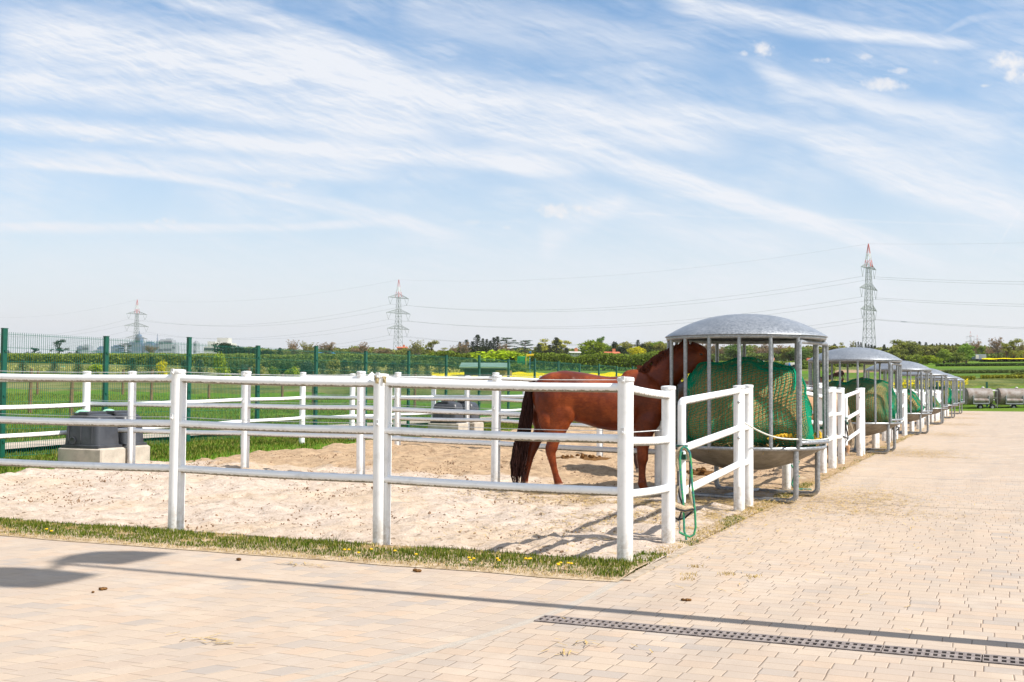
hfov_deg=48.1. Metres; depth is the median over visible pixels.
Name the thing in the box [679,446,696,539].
lead rope
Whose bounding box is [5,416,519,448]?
path
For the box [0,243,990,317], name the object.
power line
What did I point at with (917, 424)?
paddock fence
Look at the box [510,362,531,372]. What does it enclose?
bush
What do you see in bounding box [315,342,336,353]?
bare tree
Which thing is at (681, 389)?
horse
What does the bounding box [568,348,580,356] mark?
house
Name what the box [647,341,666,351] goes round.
tree
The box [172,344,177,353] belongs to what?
tower block
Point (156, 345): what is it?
tower block
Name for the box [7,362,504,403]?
scrub meadow
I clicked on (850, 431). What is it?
sand ground
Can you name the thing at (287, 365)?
bush
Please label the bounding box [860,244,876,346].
pylon
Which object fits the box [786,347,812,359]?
tree
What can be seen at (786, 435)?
yellow rope
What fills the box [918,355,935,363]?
bush
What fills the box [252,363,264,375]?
bush
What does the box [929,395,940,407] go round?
hay net
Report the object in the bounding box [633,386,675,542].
paddock fence
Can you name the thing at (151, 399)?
wooden stake
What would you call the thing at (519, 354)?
bush
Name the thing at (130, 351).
tower block
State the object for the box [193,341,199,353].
tower block
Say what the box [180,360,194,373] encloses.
conifer
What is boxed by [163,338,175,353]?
tower block
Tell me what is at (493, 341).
conifer
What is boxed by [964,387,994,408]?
metal tank
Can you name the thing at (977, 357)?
trailer
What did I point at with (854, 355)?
hay feeder
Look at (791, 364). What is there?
caravan
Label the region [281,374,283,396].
wooden stake
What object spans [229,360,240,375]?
bush
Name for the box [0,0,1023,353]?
sky
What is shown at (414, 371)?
conifer
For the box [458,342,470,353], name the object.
bare tree
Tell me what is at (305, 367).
bush
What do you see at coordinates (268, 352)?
tree
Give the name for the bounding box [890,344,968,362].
thicket
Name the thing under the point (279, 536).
clods
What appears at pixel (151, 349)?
bare tree
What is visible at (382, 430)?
paddock fence
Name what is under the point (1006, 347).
tree
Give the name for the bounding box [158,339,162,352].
tower block
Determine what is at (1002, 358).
rapeseed field
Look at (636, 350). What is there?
tree
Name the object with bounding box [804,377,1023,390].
scrub meadow
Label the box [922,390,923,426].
paddock fence
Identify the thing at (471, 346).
conifer
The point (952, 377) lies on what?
hay feeder
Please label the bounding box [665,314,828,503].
hay feeder
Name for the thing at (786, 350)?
tree
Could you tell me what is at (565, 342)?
tree
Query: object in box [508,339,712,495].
horse
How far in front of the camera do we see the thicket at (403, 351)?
340.90 m
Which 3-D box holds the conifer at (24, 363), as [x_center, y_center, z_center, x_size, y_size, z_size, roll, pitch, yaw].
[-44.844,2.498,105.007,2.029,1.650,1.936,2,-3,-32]
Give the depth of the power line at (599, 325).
655.10 m
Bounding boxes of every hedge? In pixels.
[0,352,224,365]
[204,353,463,365]
[419,350,658,370]
[935,363,1023,365]
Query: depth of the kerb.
9.11 m
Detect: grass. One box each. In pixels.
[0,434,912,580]
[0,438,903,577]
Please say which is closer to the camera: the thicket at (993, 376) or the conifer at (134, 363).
the conifer at (134, 363)
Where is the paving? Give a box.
[0,411,1023,681]
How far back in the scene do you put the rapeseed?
99.33 m
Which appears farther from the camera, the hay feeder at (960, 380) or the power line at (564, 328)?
the power line at (564, 328)
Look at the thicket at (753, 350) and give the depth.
342.02 m
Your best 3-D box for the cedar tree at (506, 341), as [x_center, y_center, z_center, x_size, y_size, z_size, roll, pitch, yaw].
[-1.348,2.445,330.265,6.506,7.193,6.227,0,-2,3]
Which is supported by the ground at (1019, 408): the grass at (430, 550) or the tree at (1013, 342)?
the tree at (1013, 342)
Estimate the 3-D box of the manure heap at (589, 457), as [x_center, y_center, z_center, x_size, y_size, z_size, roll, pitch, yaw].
[1.319,2.156,21.116,1.334,0.177,0.630,0,-2,0]
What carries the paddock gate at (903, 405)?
attached to the paddock fence at (904, 431)
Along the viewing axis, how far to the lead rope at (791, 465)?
15.82 m
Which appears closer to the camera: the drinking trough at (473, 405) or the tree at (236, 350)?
the drinking trough at (473, 405)
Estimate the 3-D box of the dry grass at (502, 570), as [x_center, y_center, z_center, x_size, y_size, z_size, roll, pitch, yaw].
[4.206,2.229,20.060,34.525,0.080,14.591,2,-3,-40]
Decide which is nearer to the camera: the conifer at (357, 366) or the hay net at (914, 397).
the hay net at (914, 397)
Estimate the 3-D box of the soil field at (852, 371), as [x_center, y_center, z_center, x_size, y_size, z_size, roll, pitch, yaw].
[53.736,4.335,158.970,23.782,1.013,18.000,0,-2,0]
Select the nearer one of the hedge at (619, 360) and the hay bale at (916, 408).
the hay bale at (916, 408)
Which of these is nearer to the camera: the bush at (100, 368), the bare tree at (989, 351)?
the bush at (100, 368)
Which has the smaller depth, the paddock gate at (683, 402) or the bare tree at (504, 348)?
the paddock gate at (683, 402)
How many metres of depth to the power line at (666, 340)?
642.81 m
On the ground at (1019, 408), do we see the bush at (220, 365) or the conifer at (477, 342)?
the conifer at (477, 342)
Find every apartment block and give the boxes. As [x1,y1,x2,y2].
[204,341,218,353]
[217,338,236,347]
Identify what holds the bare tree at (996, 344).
on the ground at (1019, 408)
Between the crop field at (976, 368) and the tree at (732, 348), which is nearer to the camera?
the crop field at (976, 368)
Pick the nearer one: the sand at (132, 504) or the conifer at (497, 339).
the sand at (132, 504)
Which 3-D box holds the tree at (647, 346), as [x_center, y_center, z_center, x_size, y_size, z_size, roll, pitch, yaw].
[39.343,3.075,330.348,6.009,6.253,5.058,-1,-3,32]
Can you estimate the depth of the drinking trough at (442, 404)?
29.27 m
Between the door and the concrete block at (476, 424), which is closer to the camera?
the concrete block at (476, 424)
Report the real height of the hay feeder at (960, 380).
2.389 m
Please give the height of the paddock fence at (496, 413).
1.746 m
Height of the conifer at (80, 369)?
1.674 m
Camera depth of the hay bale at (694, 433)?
14.36 m
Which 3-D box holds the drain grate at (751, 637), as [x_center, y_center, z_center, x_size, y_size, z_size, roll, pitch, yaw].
[1.316,1.681,6.503,0.494,0.016,0.188,-1,-3,23]
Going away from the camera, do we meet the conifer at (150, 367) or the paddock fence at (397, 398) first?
the paddock fence at (397, 398)
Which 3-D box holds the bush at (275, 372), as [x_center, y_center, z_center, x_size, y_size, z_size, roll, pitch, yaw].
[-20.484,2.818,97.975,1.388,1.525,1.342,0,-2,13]
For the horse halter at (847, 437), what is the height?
0.872 m
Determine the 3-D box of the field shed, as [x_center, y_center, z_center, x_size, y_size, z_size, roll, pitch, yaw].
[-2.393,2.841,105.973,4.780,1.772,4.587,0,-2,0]
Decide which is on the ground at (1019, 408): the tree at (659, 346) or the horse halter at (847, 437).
the tree at (659, 346)
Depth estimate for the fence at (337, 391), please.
25.70 m
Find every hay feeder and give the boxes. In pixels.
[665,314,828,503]
[807,347,902,453]
[865,361,932,434]
[902,368,947,424]
[917,373,957,417]
[929,376,964,413]
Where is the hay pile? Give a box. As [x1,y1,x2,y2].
[675,439,823,453]
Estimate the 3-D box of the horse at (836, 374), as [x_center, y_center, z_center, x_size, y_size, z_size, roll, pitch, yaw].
[8.166,1.732,31.395,2.708,1.879,0.614,1,-2,-12]
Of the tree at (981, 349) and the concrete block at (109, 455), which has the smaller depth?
the concrete block at (109, 455)
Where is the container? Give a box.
[517,356,526,371]
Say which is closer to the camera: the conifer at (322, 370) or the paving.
the paving
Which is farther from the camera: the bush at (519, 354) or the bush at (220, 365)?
the bush at (519, 354)
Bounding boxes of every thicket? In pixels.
[7,364,459,375]
[207,357,472,371]
[231,345,604,354]
[626,352,1023,360]
[704,344,1022,359]
[713,360,862,366]
[881,369,1023,373]
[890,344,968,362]
[919,375,975,379]
[980,374,1023,378]
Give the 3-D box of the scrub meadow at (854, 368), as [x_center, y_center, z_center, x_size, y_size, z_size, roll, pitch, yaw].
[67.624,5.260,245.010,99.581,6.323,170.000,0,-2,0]
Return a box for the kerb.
[621,546,696,580]
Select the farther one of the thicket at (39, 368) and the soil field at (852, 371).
the soil field at (852, 371)
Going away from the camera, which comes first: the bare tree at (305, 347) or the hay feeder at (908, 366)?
the hay feeder at (908, 366)
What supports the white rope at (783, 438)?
attached to the paddock fence at (743, 496)
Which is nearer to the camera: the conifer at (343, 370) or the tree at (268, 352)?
the conifer at (343, 370)
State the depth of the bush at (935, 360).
229.92 m
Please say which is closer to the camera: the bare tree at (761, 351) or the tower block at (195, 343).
the bare tree at (761, 351)
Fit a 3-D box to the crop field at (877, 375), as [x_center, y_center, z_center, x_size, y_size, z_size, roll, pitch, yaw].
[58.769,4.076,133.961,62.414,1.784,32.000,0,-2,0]
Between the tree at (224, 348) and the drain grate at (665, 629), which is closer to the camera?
the drain grate at (665, 629)
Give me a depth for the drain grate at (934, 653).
6.10 m
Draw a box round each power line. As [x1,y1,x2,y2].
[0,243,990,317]
[18,299,1023,347]
[21,276,1015,336]
[39,297,997,346]
[52,279,988,336]
[80,318,1023,353]
[117,320,1016,351]
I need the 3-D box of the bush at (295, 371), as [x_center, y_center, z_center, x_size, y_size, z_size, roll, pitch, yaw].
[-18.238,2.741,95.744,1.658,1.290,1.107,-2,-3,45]
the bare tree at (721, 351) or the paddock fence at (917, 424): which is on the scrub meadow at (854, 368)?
the bare tree at (721, 351)
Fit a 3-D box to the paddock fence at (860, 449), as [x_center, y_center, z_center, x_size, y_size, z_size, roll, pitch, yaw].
[7.485,1.783,24.603,0.139,1.566,0.637,-1,-3,23]
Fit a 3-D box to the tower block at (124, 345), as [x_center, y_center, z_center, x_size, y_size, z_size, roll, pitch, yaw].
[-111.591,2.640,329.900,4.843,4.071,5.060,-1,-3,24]
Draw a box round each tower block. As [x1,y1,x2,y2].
[82,345,93,353]
[112,345,123,353]
[116,343,131,352]
[128,342,133,353]
[132,331,143,352]
[144,341,155,352]
[152,334,157,352]
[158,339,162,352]
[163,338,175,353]
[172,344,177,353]
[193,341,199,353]
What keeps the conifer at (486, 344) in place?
on the ground at (1019, 408)
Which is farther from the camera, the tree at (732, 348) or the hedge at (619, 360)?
the tree at (732, 348)
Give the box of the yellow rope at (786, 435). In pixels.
[767,431,821,440]
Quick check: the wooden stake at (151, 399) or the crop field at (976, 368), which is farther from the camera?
the crop field at (976, 368)
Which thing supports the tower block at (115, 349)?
on the ground at (1019, 408)
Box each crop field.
[802,373,1011,377]
[932,368,1023,369]
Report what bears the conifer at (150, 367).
on the scrub meadow at (327, 390)
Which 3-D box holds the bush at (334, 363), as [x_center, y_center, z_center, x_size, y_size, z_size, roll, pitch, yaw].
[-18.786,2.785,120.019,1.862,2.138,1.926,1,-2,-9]
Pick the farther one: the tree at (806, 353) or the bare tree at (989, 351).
the bare tree at (989, 351)
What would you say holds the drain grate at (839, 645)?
on the drain channel
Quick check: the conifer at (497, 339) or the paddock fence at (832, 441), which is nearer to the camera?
the paddock fence at (832, 441)
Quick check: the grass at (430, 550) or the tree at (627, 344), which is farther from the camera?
the tree at (627, 344)
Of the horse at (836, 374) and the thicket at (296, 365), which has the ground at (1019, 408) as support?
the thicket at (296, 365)
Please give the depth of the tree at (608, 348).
328.51 m
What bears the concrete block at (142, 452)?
on the sand at (132, 504)
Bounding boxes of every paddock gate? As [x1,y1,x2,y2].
[676,386,740,502]
[807,391,825,452]
[844,389,860,444]
[898,390,904,426]
[924,391,927,417]
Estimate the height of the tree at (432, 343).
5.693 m
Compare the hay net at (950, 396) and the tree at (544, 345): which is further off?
the tree at (544, 345)
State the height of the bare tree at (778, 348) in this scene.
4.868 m
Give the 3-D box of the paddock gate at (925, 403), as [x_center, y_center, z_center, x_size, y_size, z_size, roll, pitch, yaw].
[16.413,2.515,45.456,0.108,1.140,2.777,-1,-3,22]
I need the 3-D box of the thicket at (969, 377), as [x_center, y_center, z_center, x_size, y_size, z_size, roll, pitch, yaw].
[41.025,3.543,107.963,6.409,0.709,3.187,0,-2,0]
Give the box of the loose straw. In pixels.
[166,412,1020,654]
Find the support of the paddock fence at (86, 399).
on the ground at (1019, 408)
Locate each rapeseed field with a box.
[432,372,688,380]
[982,358,1023,358]
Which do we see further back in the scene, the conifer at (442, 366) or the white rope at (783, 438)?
the conifer at (442, 366)
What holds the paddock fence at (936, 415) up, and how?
on the ground at (1019, 408)
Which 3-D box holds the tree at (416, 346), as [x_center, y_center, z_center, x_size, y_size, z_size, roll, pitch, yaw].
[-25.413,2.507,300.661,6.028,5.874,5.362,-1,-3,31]
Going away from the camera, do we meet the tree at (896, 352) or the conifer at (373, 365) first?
the conifer at (373, 365)
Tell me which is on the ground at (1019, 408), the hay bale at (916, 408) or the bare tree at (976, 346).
the bare tree at (976, 346)
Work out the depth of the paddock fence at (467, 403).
29.76 m
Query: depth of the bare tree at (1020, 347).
290.31 m
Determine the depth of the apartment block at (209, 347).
640.36 m
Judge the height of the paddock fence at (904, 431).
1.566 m
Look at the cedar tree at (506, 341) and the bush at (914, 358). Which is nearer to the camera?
the bush at (914, 358)
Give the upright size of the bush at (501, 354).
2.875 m
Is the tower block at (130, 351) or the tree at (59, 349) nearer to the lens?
the tree at (59, 349)
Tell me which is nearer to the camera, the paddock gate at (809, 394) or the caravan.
the paddock gate at (809, 394)
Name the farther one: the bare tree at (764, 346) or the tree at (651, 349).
the tree at (651, 349)
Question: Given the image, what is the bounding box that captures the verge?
[605,411,958,576]
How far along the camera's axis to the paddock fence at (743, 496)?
13.53 m
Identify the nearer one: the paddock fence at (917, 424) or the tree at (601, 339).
the paddock fence at (917, 424)
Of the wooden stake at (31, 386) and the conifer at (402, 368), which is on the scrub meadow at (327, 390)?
the conifer at (402, 368)
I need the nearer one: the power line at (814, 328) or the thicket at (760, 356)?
the thicket at (760, 356)
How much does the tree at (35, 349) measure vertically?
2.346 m
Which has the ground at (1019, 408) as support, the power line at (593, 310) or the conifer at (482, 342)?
the conifer at (482, 342)
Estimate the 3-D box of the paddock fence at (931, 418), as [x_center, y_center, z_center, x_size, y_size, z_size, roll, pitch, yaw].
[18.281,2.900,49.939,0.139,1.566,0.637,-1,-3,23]
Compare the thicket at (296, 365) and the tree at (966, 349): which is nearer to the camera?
the thicket at (296, 365)
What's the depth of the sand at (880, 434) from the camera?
42.52 m
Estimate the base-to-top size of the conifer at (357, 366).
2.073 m
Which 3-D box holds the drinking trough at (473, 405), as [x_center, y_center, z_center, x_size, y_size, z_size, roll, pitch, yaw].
[-1.262,1.844,30.354,0.780,0.594,0.536,-1,-3,23]
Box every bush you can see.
[86,363,102,374]
[156,359,167,374]
[212,351,230,375]
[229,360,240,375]
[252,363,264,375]
[265,365,277,375]
[275,360,294,376]
[285,366,299,376]
[301,360,313,373]
[325,358,340,373]
[434,358,461,371]
[470,350,521,363]
[498,351,529,364]
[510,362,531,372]
[904,354,920,361]
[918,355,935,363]
[928,357,943,363]
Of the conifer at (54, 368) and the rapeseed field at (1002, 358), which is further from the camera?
the rapeseed field at (1002, 358)
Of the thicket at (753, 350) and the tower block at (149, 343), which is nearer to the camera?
the thicket at (753, 350)
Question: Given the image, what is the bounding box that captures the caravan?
[785,363,794,367]
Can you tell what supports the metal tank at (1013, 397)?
on the ground at (1019, 408)
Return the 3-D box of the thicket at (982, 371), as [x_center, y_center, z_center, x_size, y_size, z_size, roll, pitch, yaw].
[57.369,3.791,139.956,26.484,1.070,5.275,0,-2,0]
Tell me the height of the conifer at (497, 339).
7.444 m
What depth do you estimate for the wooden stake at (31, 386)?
42.91 m
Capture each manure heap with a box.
[556,453,610,460]
[686,467,713,475]
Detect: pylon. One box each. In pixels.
[125,300,147,353]
[386,280,409,349]
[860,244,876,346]
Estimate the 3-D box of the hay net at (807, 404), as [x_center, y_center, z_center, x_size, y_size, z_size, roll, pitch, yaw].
[3.102,0.820,14.971,1.687,1.228,1.744,0,-2,17]
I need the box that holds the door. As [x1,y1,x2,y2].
[496,370,511,375]
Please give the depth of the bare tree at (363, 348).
299.90 m
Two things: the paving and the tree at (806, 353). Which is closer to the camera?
the paving
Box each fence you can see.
[0,328,687,457]
[0,369,633,561]
[0,371,524,453]
[90,371,661,494]
[305,372,821,463]
[434,376,811,429]
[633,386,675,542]
[733,384,753,510]
[782,463,792,489]
[819,387,835,472]
[835,387,844,467]
[856,388,864,455]
[872,433,879,447]
[882,431,885,440]
[885,428,892,442]
[902,382,995,406]
[902,389,906,435]
[909,389,913,430]
[916,389,920,428]
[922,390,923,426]
[930,390,933,421]
[934,390,937,420]
[938,390,939,420]
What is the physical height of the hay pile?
0.196 m
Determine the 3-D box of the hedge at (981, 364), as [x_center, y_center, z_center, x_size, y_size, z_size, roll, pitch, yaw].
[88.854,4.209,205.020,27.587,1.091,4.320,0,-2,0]
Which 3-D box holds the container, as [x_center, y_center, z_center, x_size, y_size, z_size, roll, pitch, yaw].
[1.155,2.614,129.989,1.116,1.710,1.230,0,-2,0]
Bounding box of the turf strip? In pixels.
[0,519,648,581]
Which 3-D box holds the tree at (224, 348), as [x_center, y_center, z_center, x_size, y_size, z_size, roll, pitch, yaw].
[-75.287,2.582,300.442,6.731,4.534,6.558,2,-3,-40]
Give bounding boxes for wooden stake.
[28,368,32,412]
[69,382,73,414]
[150,370,153,400]
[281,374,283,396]
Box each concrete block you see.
[58,447,124,462]
[122,445,149,462]
[428,423,467,429]
[470,422,483,430]
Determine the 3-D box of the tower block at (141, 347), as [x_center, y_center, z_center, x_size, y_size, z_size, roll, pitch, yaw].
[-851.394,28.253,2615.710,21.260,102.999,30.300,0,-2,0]
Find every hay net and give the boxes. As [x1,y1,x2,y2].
[687,357,815,446]
[829,378,895,421]
[902,388,923,412]
[929,386,953,404]
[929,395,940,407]
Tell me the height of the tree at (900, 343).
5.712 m
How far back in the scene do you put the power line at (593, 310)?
678.87 m
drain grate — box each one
[534,615,621,628]
[613,622,703,635]
[697,629,790,644]
[786,637,882,652]
[881,645,981,662]
[982,654,1023,666]
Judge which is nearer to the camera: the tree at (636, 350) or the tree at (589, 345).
the tree at (636, 350)
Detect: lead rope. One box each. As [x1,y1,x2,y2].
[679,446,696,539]
[790,461,811,489]
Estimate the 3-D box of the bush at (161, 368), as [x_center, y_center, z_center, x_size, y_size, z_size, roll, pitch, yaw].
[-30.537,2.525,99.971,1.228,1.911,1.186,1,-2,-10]
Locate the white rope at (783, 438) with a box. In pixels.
[745,422,829,440]
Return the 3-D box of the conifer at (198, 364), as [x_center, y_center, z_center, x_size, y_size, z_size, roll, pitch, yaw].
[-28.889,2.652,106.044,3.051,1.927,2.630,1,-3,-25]
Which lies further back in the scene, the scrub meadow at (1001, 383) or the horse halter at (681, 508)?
the scrub meadow at (1001, 383)
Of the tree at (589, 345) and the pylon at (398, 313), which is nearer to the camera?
the tree at (589, 345)
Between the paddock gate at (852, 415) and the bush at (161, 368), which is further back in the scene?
the bush at (161, 368)
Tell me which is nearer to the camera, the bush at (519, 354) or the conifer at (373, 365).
the conifer at (373, 365)
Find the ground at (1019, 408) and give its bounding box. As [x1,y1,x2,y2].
[1,359,1023,473]
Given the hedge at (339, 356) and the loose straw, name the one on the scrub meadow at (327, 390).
the hedge at (339, 356)
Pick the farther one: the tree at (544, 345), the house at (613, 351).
the tree at (544, 345)
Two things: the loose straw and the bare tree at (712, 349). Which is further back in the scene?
the bare tree at (712, 349)
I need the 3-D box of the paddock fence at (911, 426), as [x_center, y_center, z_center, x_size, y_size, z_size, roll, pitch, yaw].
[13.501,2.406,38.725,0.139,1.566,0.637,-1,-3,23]
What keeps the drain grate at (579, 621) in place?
in the drain channel
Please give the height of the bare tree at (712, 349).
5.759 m
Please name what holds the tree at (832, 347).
on the ground at (1019, 408)
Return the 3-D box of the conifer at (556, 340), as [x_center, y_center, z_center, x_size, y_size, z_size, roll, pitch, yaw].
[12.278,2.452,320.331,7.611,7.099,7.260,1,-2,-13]
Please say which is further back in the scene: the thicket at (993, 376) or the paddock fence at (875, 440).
the thicket at (993, 376)
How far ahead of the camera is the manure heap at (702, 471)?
18.26 m
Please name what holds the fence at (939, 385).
on the ground at (1019, 408)
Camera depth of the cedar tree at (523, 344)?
319.64 m
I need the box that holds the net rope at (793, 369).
[791,367,795,389]
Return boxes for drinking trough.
[61,410,121,448]
[103,409,146,445]
[430,401,465,422]
[455,401,478,417]
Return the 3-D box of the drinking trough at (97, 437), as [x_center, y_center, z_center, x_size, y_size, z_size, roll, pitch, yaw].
[-6.661,1.387,18.194,0.780,0.594,0.536,-1,-3,23]
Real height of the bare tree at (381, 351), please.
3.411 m
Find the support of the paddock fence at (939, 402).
on the ground at (1019, 408)
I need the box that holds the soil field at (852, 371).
[835,370,867,372]
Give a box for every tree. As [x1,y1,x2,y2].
[25,347,41,352]
[50,339,69,353]
[145,345,158,352]
[211,342,238,353]
[225,346,249,353]
[261,350,274,353]
[285,339,299,354]
[298,342,313,353]
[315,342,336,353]
[352,342,368,353]
[372,348,392,353]
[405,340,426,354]
[421,340,441,353]
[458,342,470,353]
[491,343,512,352]
[499,337,516,349]
[514,340,537,352]
[534,338,558,353]
[551,339,571,349]
[576,339,606,354]
[593,336,608,351]
[601,344,612,351]
[611,341,618,351]
[615,346,629,353]
[616,341,634,352]
[626,346,646,354]
[643,341,654,352]
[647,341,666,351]
[653,342,666,351]
[702,344,714,353]
[713,345,725,353]
[722,344,752,357]
[755,347,768,352]
[758,344,768,352]
[774,345,790,353]
[779,347,794,360]
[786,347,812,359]
[819,345,846,352]
[884,348,907,358]
[892,339,916,359]
[899,341,923,355]
[935,349,953,363]
[949,352,967,362]
[956,343,975,363]
[966,341,982,353]
[976,346,985,353]
[985,346,995,353]
[988,337,1003,356]
[995,342,1014,360]
[1002,338,1023,360]
[1017,342,1023,357]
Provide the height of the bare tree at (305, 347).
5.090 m
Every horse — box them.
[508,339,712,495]
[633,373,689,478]
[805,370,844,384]
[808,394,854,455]
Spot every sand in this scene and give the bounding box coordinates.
[0,427,902,571]
[836,411,956,437]
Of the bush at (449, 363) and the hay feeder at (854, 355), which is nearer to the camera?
the hay feeder at (854, 355)
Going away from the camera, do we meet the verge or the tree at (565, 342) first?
the verge
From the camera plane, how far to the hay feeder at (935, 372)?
47.87 m
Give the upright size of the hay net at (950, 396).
1.057 m
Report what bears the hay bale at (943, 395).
in the hay feeder at (952, 377)
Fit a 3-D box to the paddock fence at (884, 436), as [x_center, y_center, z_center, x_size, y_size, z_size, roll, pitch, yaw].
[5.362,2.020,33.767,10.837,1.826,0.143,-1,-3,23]
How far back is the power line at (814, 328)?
592.60 m
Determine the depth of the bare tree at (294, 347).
279.97 m
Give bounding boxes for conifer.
[13,359,33,373]
[46,361,64,372]
[70,360,83,374]
[118,358,143,374]
[140,357,161,374]
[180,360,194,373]
[191,359,211,375]
[318,363,324,374]
[336,360,354,374]
[353,360,368,373]
[369,360,378,373]
[381,361,399,375]
[396,360,413,375]
[411,362,421,375]
[420,364,431,375]
[433,362,444,373]
[469,335,486,352]
[469,342,476,351]
[479,338,485,353]
[481,339,491,353]
[488,337,496,350]
[492,336,500,351]
[531,344,542,353]
[548,337,563,356]
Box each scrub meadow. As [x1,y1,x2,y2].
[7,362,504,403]
[802,364,871,370]
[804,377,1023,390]
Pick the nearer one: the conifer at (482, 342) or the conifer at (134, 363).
the conifer at (134, 363)
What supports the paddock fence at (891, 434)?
on the ground at (1019, 408)
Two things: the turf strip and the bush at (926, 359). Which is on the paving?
the turf strip
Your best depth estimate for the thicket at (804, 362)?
196.40 m
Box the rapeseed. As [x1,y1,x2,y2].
[829,378,967,388]
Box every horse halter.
[675,446,693,530]
[842,420,848,442]
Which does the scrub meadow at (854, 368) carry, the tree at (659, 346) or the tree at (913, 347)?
the tree at (913, 347)
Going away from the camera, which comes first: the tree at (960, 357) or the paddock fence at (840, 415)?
the paddock fence at (840, 415)
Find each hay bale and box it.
[687,356,813,446]
[829,379,898,421]
[907,391,920,411]
[929,387,953,404]
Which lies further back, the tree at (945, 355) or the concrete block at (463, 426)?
the tree at (945, 355)
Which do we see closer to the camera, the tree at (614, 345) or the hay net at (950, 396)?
the hay net at (950, 396)
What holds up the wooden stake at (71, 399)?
on the ground at (1019, 408)
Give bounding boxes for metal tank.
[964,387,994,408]
[994,387,1023,407]
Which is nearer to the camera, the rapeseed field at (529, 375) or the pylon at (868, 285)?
the rapeseed field at (529, 375)
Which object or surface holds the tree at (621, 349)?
on the ground at (1019, 408)
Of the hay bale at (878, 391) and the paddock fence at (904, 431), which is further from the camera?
the paddock fence at (904, 431)
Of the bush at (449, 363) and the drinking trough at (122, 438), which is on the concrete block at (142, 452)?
the drinking trough at (122, 438)
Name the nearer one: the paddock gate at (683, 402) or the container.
the paddock gate at (683, 402)
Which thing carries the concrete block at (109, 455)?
on the sand at (132, 504)
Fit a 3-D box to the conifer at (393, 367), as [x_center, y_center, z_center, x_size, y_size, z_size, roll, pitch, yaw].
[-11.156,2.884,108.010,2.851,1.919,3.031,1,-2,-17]
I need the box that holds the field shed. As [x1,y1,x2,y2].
[459,363,511,375]
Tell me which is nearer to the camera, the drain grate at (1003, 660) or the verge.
the drain grate at (1003, 660)
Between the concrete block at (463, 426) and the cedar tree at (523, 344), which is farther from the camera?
the cedar tree at (523, 344)
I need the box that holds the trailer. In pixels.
[972,354,985,360]
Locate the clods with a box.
[3,445,781,556]
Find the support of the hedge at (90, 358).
on the ground at (1019, 408)
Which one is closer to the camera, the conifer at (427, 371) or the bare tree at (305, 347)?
the conifer at (427, 371)
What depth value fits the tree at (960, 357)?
234.52 m
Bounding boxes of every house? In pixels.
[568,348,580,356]
[603,349,619,353]
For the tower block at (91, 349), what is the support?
on the ground at (1019, 408)
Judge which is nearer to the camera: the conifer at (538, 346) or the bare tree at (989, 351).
the bare tree at (989, 351)
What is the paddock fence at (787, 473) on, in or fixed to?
on the verge
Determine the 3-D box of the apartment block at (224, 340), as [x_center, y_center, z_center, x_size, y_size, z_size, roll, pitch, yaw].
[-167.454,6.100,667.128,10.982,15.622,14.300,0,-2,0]
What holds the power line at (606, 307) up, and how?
hanging from the pylon at (868, 285)
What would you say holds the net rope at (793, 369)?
attached to the hay net at (807, 404)
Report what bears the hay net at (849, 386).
on the hay bale at (878, 391)
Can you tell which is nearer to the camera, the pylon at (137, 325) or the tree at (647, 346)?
the tree at (647, 346)
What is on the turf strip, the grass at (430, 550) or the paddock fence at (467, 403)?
the grass at (430, 550)

